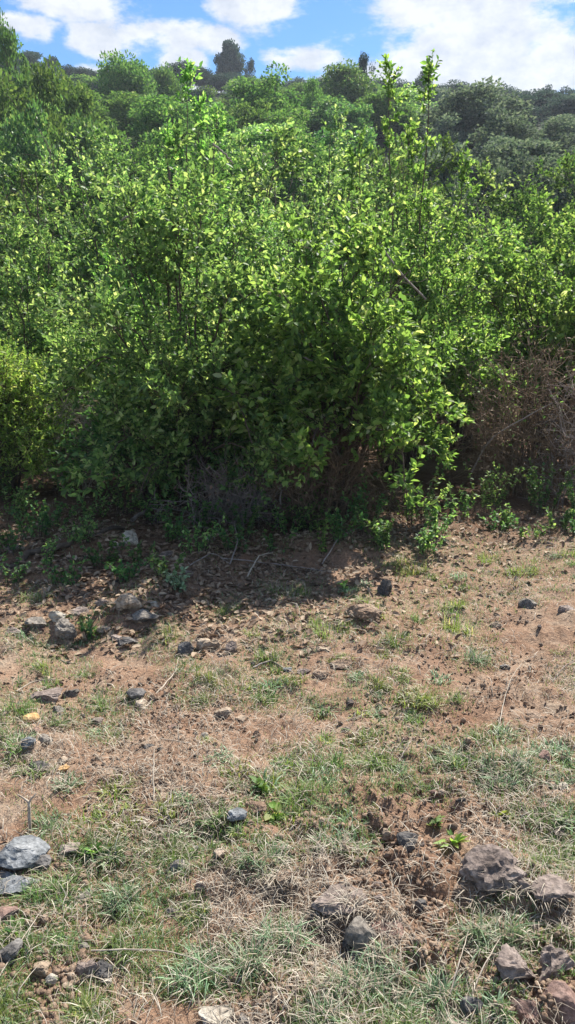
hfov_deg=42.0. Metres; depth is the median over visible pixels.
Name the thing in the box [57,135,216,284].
shrub
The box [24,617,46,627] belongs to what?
rock
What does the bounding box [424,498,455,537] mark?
weed
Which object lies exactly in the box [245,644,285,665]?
grass tuft
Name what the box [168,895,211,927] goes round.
grass tuft
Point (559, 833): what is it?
rock
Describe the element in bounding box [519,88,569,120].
tree
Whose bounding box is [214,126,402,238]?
shrub
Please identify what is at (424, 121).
tree
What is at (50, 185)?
shrub
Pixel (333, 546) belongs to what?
stick
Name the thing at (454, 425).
shrub
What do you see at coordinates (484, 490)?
weed
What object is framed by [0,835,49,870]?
rock
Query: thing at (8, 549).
rock
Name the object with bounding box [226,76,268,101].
tree
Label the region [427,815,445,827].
weed
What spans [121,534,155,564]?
weed
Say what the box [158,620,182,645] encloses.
grass tuft
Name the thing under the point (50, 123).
bush
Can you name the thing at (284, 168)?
shrub
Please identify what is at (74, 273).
shrub
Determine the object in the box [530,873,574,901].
rock
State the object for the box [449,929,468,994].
straw stalk
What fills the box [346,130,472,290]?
shrub
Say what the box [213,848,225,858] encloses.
rock
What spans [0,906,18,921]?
rock
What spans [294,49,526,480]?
shrub
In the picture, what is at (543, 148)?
tree
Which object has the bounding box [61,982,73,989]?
rock
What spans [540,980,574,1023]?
rock
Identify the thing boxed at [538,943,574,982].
rock
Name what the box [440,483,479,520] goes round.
weed
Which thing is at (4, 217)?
shrub
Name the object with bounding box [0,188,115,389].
shrub
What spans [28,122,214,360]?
shrub
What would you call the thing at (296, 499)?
dry brush
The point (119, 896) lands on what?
grass tuft
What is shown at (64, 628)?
rock
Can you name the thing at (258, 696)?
grass tuft
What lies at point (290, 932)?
grass tuft
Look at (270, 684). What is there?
grass tuft
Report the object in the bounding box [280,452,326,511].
weed
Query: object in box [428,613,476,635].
grass tuft
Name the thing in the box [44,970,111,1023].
grass tuft
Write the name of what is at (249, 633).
grass tuft
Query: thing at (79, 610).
rock
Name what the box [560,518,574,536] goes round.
weed
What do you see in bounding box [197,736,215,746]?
grass tuft
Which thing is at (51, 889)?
grass tuft
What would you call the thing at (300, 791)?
grass tuft
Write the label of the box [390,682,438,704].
grass tuft
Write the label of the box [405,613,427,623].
grass tuft
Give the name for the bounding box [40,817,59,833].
grass tuft
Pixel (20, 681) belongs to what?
grass tuft
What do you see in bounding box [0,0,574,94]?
sky
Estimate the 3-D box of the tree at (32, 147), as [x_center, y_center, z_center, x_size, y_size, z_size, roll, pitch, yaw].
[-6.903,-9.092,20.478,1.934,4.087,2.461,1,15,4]
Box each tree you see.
[0,7,33,131]
[0,55,77,143]
[0,62,19,82]
[0,68,18,181]
[0,99,72,222]
[12,51,42,71]
[18,50,55,72]
[36,56,62,78]
[50,60,107,147]
[55,64,81,79]
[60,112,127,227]
[64,73,99,97]
[67,66,99,79]
[71,75,89,91]
[91,79,107,100]
[93,48,159,108]
[147,61,187,109]
[162,66,189,85]
[167,60,193,86]
[180,66,215,88]
[183,84,215,103]
[194,83,232,116]
[204,73,234,94]
[213,38,246,75]
[219,84,238,103]
[223,60,316,146]
[226,72,240,81]
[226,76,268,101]
[238,73,256,78]
[244,57,255,76]
[277,81,311,107]
[281,77,307,86]
[296,75,327,119]
[314,58,381,110]
[358,52,377,93]
[371,77,386,85]
[377,87,418,102]
[393,78,411,90]
[412,87,447,104]
[412,105,440,138]
[414,71,431,87]
[420,75,534,149]
[427,92,458,107]
[436,83,447,91]
[437,79,469,96]
[482,132,562,188]
[499,83,516,97]
[509,86,522,96]
[518,93,546,125]
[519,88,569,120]
[528,84,558,122]
[541,95,574,120]
[547,146,574,180]
[549,85,570,94]
[563,89,574,96]
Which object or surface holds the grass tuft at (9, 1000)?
on the ground at (556, 631)
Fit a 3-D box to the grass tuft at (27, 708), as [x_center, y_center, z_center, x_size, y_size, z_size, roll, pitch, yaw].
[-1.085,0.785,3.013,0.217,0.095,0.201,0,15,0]
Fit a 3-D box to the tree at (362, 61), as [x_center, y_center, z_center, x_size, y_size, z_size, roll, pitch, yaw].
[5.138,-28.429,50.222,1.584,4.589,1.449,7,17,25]
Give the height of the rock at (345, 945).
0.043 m
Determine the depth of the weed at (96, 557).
4.84 m
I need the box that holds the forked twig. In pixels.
[17,793,36,832]
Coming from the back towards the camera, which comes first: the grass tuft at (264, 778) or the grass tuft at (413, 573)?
the grass tuft at (413, 573)
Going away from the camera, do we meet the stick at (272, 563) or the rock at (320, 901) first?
the rock at (320, 901)
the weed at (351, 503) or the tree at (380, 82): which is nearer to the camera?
the weed at (351, 503)
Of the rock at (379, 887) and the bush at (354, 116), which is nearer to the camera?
the rock at (379, 887)
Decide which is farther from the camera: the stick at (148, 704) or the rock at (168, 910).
the stick at (148, 704)
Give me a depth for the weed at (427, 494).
5.67 m
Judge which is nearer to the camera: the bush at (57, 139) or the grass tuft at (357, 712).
the grass tuft at (357, 712)
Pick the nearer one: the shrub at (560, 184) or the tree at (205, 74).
the shrub at (560, 184)
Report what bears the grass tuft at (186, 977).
on the ground at (556, 631)
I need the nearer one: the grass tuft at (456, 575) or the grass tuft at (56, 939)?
the grass tuft at (56, 939)
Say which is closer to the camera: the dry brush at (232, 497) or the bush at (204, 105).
the dry brush at (232, 497)
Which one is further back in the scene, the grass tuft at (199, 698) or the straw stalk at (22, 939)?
the grass tuft at (199, 698)
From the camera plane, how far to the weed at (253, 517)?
5.44 m
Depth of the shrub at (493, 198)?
10.90 m
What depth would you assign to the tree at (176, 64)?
80.30 m
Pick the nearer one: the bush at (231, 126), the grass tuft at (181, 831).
the grass tuft at (181, 831)
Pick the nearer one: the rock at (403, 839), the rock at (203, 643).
the rock at (403, 839)
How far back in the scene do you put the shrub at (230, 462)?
5.77 m
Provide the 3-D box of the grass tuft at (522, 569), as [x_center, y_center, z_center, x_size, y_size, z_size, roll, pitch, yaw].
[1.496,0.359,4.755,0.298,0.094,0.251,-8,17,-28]
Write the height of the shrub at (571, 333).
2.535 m
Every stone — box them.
[448,823,457,830]
[456,798,465,801]
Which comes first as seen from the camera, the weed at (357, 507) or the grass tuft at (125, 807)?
the grass tuft at (125, 807)
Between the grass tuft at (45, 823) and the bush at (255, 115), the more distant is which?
the bush at (255, 115)
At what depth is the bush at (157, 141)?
24.12 m
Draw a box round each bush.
[0,112,64,192]
[0,137,10,196]
[33,87,64,117]
[43,108,106,188]
[83,90,124,132]
[99,90,149,133]
[99,126,164,198]
[125,93,193,146]
[131,123,194,205]
[181,101,220,128]
[181,130,237,211]
[182,105,239,163]
[214,121,301,191]
[226,98,273,135]
[244,106,310,147]
[248,130,344,210]
[297,93,348,142]
[299,125,377,200]
[324,98,378,156]
[340,84,423,139]
[360,133,413,222]
[373,84,438,139]
[402,131,478,250]
[416,111,474,161]
[455,142,511,213]
[467,104,548,167]
[472,149,574,239]
[526,115,574,156]
[540,149,574,239]
[542,113,574,143]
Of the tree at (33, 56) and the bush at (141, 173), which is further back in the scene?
the tree at (33, 56)
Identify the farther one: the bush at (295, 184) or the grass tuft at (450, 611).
the bush at (295, 184)
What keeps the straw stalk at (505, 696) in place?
on the ground at (556, 631)
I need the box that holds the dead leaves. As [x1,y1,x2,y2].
[0,481,574,660]
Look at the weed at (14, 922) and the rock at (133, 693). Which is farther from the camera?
the rock at (133, 693)
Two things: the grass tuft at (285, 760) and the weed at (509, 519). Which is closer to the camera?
the grass tuft at (285, 760)
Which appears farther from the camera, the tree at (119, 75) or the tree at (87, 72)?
the tree at (87, 72)
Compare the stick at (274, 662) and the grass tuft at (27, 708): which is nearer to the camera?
the grass tuft at (27, 708)
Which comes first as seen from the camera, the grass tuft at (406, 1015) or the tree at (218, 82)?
the grass tuft at (406, 1015)
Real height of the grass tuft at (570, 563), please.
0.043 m
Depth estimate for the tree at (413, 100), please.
62.36 m
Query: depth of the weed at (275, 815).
2.39 m
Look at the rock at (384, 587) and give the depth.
4.38 m
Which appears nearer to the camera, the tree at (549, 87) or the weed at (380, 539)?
the weed at (380, 539)
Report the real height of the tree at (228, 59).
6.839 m
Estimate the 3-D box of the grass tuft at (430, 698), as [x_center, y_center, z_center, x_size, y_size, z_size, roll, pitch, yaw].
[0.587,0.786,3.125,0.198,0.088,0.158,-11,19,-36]
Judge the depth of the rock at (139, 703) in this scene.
3.10 m
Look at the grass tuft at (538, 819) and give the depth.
2.37 m
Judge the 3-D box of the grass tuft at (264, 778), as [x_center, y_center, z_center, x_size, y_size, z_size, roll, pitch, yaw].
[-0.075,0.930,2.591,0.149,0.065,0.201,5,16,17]
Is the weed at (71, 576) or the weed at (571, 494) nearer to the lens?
the weed at (71, 576)
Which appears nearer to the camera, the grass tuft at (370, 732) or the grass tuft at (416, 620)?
the grass tuft at (370, 732)
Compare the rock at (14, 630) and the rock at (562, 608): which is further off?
the rock at (562, 608)
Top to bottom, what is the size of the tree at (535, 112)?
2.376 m
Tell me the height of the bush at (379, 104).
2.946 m
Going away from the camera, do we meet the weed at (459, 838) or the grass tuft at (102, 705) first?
the weed at (459, 838)
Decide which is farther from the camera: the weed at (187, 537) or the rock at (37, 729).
the weed at (187, 537)
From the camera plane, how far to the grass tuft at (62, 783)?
2.54 m
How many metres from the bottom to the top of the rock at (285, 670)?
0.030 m
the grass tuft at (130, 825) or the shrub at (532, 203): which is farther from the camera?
the shrub at (532, 203)
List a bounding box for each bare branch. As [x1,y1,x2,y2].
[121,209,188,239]
[212,143,232,164]
[379,242,426,299]
[471,403,551,471]
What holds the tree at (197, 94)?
on the ground at (556, 631)
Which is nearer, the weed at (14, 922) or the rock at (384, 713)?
the weed at (14, 922)
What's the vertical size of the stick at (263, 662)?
0.018 m
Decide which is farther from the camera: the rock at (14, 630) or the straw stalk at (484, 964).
the rock at (14, 630)
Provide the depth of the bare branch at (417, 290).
6.03 m
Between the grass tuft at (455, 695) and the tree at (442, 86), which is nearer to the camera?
the grass tuft at (455, 695)
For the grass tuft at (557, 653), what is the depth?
3.65 m
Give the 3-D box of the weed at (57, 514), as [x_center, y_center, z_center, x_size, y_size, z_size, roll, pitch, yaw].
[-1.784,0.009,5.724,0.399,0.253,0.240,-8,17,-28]
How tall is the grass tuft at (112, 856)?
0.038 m
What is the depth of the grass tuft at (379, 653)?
3.55 m
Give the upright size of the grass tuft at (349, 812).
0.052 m
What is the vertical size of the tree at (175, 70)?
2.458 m
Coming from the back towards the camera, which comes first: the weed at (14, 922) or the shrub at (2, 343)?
the shrub at (2, 343)
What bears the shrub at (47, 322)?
on the ground at (556, 631)
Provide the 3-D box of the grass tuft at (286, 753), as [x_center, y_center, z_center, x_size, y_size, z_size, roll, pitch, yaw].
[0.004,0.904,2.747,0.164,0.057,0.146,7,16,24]
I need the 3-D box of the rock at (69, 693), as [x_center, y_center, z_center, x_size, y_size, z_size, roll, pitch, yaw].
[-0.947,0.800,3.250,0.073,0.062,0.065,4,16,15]
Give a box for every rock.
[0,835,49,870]
[0,870,40,894]
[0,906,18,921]
[0,938,22,965]
[4,545,18,552]
[7,627,22,633]
[20,736,35,749]
[22,713,38,722]
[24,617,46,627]
[28,760,49,772]
[29,687,62,703]
[32,727,39,733]
[33,960,50,976]
[35,854,50,869]
[37,733,52,744]
[41,676,49,681]
[45,973,57,985]
[48,611,65,621]
[53,706,64,712]
[54,618,76,639]
[57,756,67,763]
[58,764,69,772]
[59,842,79,854]
[61,689,79,698]
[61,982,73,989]
[69,606,88,618]
[75,959,98,977]
[76,890,93,903]
[78,942,89,950]
[92,717,103,723]
[92,959,113,979]
[94,599,109,605]
[96,625,110,633]
[101,978,112,985]
[110,634,121,641]
[114,593,142,611]
[117,636,137,645]
[123,530,137,545]
[126,688,145,698]
[132,609,158,622]
[135,699,146,708]
[148,601,159,607]
[160,550,172,555]
[166,908,177,914]
[169,859,187,871]
[177,641,193,656]
[195,881,205,890]
[196,638,212,652]
[198,1005,232,1023]
[201,732,209,737]
[211,638,222,649]
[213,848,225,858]
[214,706,232,716]
[225,641,236,654]
[227,807,246,820]
[236,715,246,721]
[236,1012,252,1023]
[250,801,266,813]
[253,730,260,736]
[276,869,293,883]
[282,667,291,672]
[297,668,310,674]
[310,883,367,914]
[311,668,327,677]
[316,646,327,650]
[330,656,351,668]
[342,938,353,950]
[344,916,377,948]
[345,604,381,621]
[371,919,403,938]
[372,881,382,888]
[374,894,384,901]
[377,579,391,596]
[378,710,388,716]
[381,828,392,840]
[396,831,417,852]
[414,899,426,911]
[430,789,437,795]
[438,789,445,795]
[453,882,466,893]
[459,843,527,894]
[460,996,483,1017]
[488,621,501,627]
[494,943,536,981]
[500,664,510,668]
[510,998,539,1023]
[516,880,531,896]
[518,598,537,608]
[523,709,542,718]
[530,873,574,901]
[538,749,550,762]
[538,802,547,807]
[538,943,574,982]
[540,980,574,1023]
[554,828,564,836]
[556,782,566,789]
[557,605,574,612]
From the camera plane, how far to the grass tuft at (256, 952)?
1.87 m
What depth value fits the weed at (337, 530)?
5.08 m
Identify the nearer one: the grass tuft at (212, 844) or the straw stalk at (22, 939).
the straw stalk at (22, 939)
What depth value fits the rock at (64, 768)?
2.62 m
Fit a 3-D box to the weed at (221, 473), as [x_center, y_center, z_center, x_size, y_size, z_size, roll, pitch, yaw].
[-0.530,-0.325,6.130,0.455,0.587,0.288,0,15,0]
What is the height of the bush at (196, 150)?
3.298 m
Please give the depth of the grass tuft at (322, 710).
3.08 m
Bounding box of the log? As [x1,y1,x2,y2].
[0,525,124,569]
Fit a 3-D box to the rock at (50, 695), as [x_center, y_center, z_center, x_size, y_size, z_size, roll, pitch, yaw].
[-1.027,0.794,3.209,0.155,0.065,0.124,0,6,16]
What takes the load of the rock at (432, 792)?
on the ground at (556, 631)
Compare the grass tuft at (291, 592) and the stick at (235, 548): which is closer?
the grass tuft at (291, 592)
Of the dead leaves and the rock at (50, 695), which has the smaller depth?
the rock at (50, 695)
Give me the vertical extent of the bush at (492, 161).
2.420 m
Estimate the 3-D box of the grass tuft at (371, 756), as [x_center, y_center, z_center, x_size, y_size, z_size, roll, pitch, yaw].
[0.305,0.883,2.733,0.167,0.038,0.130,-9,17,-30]
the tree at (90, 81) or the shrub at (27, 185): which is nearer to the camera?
the shrub at (27, 185)
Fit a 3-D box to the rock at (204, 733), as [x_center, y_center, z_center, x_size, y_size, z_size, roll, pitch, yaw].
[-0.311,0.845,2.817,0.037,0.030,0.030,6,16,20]
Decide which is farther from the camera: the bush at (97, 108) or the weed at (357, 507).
the bush at (97, 108)
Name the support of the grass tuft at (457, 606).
on the ground at (556, 631)
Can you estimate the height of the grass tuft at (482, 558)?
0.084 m
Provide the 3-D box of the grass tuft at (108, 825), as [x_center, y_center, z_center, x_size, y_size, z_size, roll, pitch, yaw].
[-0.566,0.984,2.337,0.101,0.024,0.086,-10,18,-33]
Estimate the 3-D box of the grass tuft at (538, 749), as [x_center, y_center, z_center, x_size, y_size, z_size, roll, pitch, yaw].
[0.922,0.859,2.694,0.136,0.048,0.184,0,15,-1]
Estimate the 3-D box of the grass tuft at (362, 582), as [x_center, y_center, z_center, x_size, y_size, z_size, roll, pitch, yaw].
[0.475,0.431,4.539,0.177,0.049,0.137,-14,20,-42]
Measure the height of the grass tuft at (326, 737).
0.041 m
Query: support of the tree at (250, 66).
on the ground at (556, 631)
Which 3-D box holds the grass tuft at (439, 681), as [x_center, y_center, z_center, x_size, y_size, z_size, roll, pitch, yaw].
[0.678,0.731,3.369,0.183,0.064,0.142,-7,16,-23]
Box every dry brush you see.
[149,440,296,536]
[235,382,435,531]
[425,323,574,499]
[498,368,574,508]
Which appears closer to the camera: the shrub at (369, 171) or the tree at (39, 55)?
the shrub at (369, 171)
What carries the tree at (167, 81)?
on the ground at (556, 631)
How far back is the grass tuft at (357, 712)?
3.05 m
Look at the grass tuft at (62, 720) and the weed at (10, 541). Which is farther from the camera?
the weed at (10, 541)
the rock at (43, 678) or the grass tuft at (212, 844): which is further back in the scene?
the rock at (43, 678)
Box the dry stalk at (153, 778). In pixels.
[152,749,154,800]
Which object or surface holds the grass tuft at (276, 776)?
on the ground at (556, 631)
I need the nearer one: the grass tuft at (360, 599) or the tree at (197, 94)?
the grass tuft at (360, 599)
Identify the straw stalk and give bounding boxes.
[0,904,45,975]
[91,948,229,981]
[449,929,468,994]
[469,936,500,995]
[499,665,520,723]
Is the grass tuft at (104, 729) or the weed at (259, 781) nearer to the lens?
the weed at (259, 781)
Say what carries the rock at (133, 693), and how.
on the ground at (556, 631)
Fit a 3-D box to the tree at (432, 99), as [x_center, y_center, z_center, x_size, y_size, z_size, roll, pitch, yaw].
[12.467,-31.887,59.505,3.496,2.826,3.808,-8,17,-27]
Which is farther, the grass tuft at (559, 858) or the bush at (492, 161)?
the bush at (492, 161)
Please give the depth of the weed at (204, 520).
5.56 m
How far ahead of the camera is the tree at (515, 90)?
86.29 m
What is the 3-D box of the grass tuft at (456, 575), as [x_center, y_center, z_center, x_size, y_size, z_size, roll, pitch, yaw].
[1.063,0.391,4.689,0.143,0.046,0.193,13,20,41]
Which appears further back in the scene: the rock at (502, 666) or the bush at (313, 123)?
the bush at (313, 123)
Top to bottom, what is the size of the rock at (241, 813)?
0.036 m
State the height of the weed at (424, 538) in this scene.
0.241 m
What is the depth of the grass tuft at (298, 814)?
2.38 m
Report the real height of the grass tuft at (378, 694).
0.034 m
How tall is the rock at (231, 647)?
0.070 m
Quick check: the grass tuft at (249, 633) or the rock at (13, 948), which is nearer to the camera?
the rock at (13, 948)
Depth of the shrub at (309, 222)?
10.20 m
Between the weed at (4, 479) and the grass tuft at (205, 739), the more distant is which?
the weed at (4, 479)
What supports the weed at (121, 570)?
on the ground at (556, 631)
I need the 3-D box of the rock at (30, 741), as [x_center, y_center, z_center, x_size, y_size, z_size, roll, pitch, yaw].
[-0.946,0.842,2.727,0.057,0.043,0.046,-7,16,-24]
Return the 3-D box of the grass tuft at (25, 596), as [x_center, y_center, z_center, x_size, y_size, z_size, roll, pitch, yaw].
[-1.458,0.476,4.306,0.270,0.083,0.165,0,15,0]
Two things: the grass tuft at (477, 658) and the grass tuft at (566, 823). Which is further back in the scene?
the grass tuft at (477, 658)
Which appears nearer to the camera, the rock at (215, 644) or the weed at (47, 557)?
the rock at (215, 644)
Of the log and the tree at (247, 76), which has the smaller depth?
the log
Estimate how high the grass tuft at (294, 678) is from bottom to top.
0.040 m
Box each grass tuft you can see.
[0,727,16,739]
[0,757,20,766]
[0,863,83,914]
[0,920,25,946]
[0,960,50,1023]
[1,694,41,720]
[1,753,31,772]
[3,732,37,756]
[6,729,39,751]
[8,927,44,975]
[10,765,29,776]
[12,674,28,684]
[15,628,33,642]
[16,590,50,601]
[22,756,59,782]
[25,807,76,836]
[27,654,50,675]
[38,674,62,690]
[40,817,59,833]
[41,926,81,961]
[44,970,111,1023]
[46,769,85,793]
[49,711,74,726]
[63,824,131,869]
[74,613,102,632]
[75,668,93,677]
[75,802,104,827]
[80,778,118,797]
[80,832,125,870]
[81,790,127,820]
[85,722,123,738]
[85,872,150,923]
[87,691,114,714]
[90,918,158,971]
[91,770,141,800]
[96,820,119,830]
[102,839,123,867]
[107,802,153,833]
[115,792,147,819]
[115,819,141,836]
[149,788,187,824]
[150,932,229,1008]
[155,833,194,877]
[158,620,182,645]
[161,813,202,839]
[165,787,195,811]
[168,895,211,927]
[172,833,224,860]
[174,658,203,671]
[177,793,204,811]
[184,689,210,705]
[185,666,231,688]
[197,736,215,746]
[197,743,235,765]
[197,801,237,845]
[213,601,241,615]
[214,924,289,989]
[218,752,257,776]
[223,821,252,839]
[224,774,243,787]
[228,795,247,807]
[232,839,295,882]
[234,780,248,791]
[236,809,271,834]
[242,627,259,638]
[243,679,268,693]
[243,768,285,798]
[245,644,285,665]
[250,685,279,705]
[250,904,328,961]
[251,676,283,693]
[251,770,287,795]
[259,665,291,674]
[261,580,315,596]
[266,773,336,816]
[267,751,304,773]
[267,761,289,778]
[275,802,307,831]
[276,754,299,767]
[280,671,316,687]
[287,777,321,801]
[290,744,362,777]
[299,983,352,1023]
[303,615,349,638]
[306,761,341,782]
[306,822,351,854]
[308,708,330,721]
[308,730,338,750]
[310,698,343,717]
[315,945,436,1023]
[324,805,370,828]
[329,805,357,820]
[333,824,379,851]
[334,651,355,660]
[337,582,357,596]
[340,735,355,748]
[342,725,390,744]
[345,704,376,721]
[347,669,367,684]
[350,747,369,762]
[352,733,379,747]
[352,747,389,766]
[352,931,415,987]
[354,577,374,587]
[354,593,397,620]
[357,750,402,772]
[362,992,431,1023]
[364,705,383,719]
[364,779,382,789]
[367,673,390,693]
[371,690,384,702]
[373,650,389,659]
[377,627,413,647]
[386,555,416,569]
[386,663,418,681]
[386,691,432,709]
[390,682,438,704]
[393,759,417,775]
[395,673,411,685]
[401,560,429,576]
[402,707,422,722]
[403,706,428,725]
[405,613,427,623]
[409,690,448,712]
[410,961,471,1023]
[423,572,439,580]
[426,667,453,685]
[426,741,463,771]
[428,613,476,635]
[436,597,468,613]
[438,606,463,620]
[439,750,474,769]
[445,691,467,703]
[446,976,516,1023]
[449,571,468,580]
[453,903,539,963]
[455,582,470,591]
[458,726,495,751]
[463,645,495,667]
[471,741,550,786]
[474,549,502,559]
[477,556,494,563]
[478,768,521,798]
[485,719,524,742]
[503,560,542,576]
[524,806,569,825]
[526,739,557,761]
[527,836,574,871]
[532,767,574,789]
[539,736,572,765]
[545,552,566,557]
[548,742,574,766]
[548,802,574,834]
[550,649,565,655]
[556,760,574,774]
[558,546,574,556]
[565,559,574,566]
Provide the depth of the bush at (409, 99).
42.52 m
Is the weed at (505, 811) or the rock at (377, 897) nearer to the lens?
the rock at (377, 897)
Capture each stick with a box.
[16,679,55,691]
[130,506,149,521]
[146,658,178,706]
[189,553,227,565]
[223,558,333,572]
[229,523,237,563]
[246,552,272,576]
[253,655,281,667]
[271,660,293,672]
[322,528,357,563]
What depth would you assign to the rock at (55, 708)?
3.05 m
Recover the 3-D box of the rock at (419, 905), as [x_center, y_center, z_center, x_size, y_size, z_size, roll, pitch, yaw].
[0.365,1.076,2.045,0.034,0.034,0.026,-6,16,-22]
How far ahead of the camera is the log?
4.96 m
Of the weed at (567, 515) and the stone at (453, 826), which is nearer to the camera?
the stone at (453, 826)
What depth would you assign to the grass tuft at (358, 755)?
2.76 m
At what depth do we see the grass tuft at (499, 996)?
1.75 m
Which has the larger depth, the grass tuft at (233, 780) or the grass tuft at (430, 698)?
the grass tuft at (430, 698)
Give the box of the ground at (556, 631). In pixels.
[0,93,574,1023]
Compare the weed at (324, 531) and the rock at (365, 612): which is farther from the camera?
the weed at (324, 531)
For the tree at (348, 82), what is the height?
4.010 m
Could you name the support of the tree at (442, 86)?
on the ground at (556, 631)
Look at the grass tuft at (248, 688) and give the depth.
3.24 m
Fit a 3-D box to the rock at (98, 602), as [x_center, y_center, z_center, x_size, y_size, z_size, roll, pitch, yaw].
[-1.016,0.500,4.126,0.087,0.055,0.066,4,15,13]
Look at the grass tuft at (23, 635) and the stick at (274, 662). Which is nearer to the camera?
the stick at (274, 662)
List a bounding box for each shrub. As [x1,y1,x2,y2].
[0,125,185,288]
[0,150,72,314]
[0,160,90,332]
[0,166,122,358]
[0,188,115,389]
[0,203,16,301]
[0,203,112,459]
[0,329,76,493]
[0,332,12,415]
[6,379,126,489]
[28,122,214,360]
[29,95,312,510]
[44,356,221,506]
[47,166,295,363]
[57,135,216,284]
[76,56,270,413]
[125,117,347,354]
[128,120,310,293]
[163,344,377,516]
[187,197,374,438]
[198,194,474,519]
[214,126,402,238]
[229,104,411,326]
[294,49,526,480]
[302,118,417,288]
[308,132,448,300]
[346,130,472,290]
[367,155,513,313]
[409,172,554,301]
[409,218,550,451]
[410,184,570,415]
[439,203,574,460]
[452,220,574,421]
[483,155,574,319]
[514,284,574,385]
[522,150,574,281]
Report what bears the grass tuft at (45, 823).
on the ground at (556, 631)
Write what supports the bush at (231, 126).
on the ground at (556, 631)
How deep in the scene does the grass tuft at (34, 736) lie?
2.79 m
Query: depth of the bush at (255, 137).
26.21 m
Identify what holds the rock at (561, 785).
on the ground at (556, 631)
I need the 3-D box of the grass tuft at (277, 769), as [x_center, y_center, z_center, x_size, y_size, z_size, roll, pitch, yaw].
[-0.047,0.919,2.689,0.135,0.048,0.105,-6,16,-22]
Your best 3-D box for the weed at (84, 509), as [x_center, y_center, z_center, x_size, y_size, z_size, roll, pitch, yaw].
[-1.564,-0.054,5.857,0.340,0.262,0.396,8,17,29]
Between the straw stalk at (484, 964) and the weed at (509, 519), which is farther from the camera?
the weed at (509, 519)
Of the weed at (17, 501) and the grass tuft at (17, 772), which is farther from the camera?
the weed at (17, 501)
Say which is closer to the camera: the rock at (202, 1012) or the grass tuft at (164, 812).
the rock at (202, 1012)
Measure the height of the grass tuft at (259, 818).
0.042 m
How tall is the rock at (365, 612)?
0.103 m
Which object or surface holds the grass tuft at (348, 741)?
on the ground at (556, 631)
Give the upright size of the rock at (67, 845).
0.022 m
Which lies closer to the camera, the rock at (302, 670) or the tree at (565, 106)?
the rock at (302, 670)
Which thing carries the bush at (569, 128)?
on the ground at (556, 631)
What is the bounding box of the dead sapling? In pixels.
[274,483,281,528]
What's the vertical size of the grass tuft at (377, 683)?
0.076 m
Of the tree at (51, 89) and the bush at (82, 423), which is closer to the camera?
the bush at (82, 423)
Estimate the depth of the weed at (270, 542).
5.02 m
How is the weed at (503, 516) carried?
on the ground at (556, 631)
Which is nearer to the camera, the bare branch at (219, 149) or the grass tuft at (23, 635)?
the grass tuft at (23, 635)
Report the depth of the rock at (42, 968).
1.85 m
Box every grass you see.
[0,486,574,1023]
[0,488,574,1023]
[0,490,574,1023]
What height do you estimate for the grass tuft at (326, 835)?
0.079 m
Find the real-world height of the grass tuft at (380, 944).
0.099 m
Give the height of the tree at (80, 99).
4.471 m
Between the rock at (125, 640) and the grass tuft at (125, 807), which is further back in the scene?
the rock at (125, 640)
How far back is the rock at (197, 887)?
2.11 m
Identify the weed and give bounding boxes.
[0,450,22,499]
[0,483,38,518]
[0,525,30,555]
[0,551,32,582]
[1,915,27,938]
[3,505,58,538]
[4,480,32,508]
[24,498,82,528]
[37,555,88,586]
[39,535,58,566]
[45,447,84,496]
[54,488,118,522]
[54,512,97,545]
[75,839,106,858]
[78,614,96,639]
[80,536,129,568]
[104,559,147,583]
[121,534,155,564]
[134,491,178,524]
[144,549,188,576]
[154,459,192,507]
[159,504,194,543]
[162,566,190,594]
[165,515,224,554]
[183,491,222,531]
[193,439,246,507]
[210,524,256,553]
[218,502,262,538]
[248,775,270,793]
[258,497,312,534]
[261,529,296,555]
[264,801,282,824]
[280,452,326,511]
[313,518,329,553]
[325,506,364,542]
[328,487,364,519]
[338,579,349,589]
[340,476,388,535]
[354,511,395,547]
[373,519,392,550]
[382,463,451,525]
[415,517,450,554]
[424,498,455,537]
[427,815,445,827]
[432,829,468,847]
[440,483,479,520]
[463,461,520,512]
[476,510,519,532]
[485,803,514,819]
[487,503,510,524]
[512,520,555,538]
[518,457,574,514]
[545,506,574,529]
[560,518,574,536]
[564,471,574,518]
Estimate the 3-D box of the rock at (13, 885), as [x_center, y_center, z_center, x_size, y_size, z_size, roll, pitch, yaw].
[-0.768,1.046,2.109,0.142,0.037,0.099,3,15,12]
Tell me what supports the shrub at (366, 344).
on the ground at (556, 631)
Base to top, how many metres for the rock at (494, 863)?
0.120 m
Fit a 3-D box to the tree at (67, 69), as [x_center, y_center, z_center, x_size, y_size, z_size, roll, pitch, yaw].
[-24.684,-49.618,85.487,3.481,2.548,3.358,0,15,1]
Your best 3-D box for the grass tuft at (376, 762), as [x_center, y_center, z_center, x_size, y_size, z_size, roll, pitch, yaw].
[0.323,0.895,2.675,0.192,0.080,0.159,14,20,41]
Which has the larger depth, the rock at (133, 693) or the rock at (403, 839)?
the rock at (133, 693)
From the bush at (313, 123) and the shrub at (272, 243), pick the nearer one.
the shrub at (272, 243)
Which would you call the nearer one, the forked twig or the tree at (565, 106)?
the forked twig
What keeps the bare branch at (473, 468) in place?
attached to the dry brush at (511, 435)
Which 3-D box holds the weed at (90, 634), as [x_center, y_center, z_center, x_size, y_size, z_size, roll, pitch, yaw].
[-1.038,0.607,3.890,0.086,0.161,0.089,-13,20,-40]
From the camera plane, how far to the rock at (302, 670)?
3.39 m
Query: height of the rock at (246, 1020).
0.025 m
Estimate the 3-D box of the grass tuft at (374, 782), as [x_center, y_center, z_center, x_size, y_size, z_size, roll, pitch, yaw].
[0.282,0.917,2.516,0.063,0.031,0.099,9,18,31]

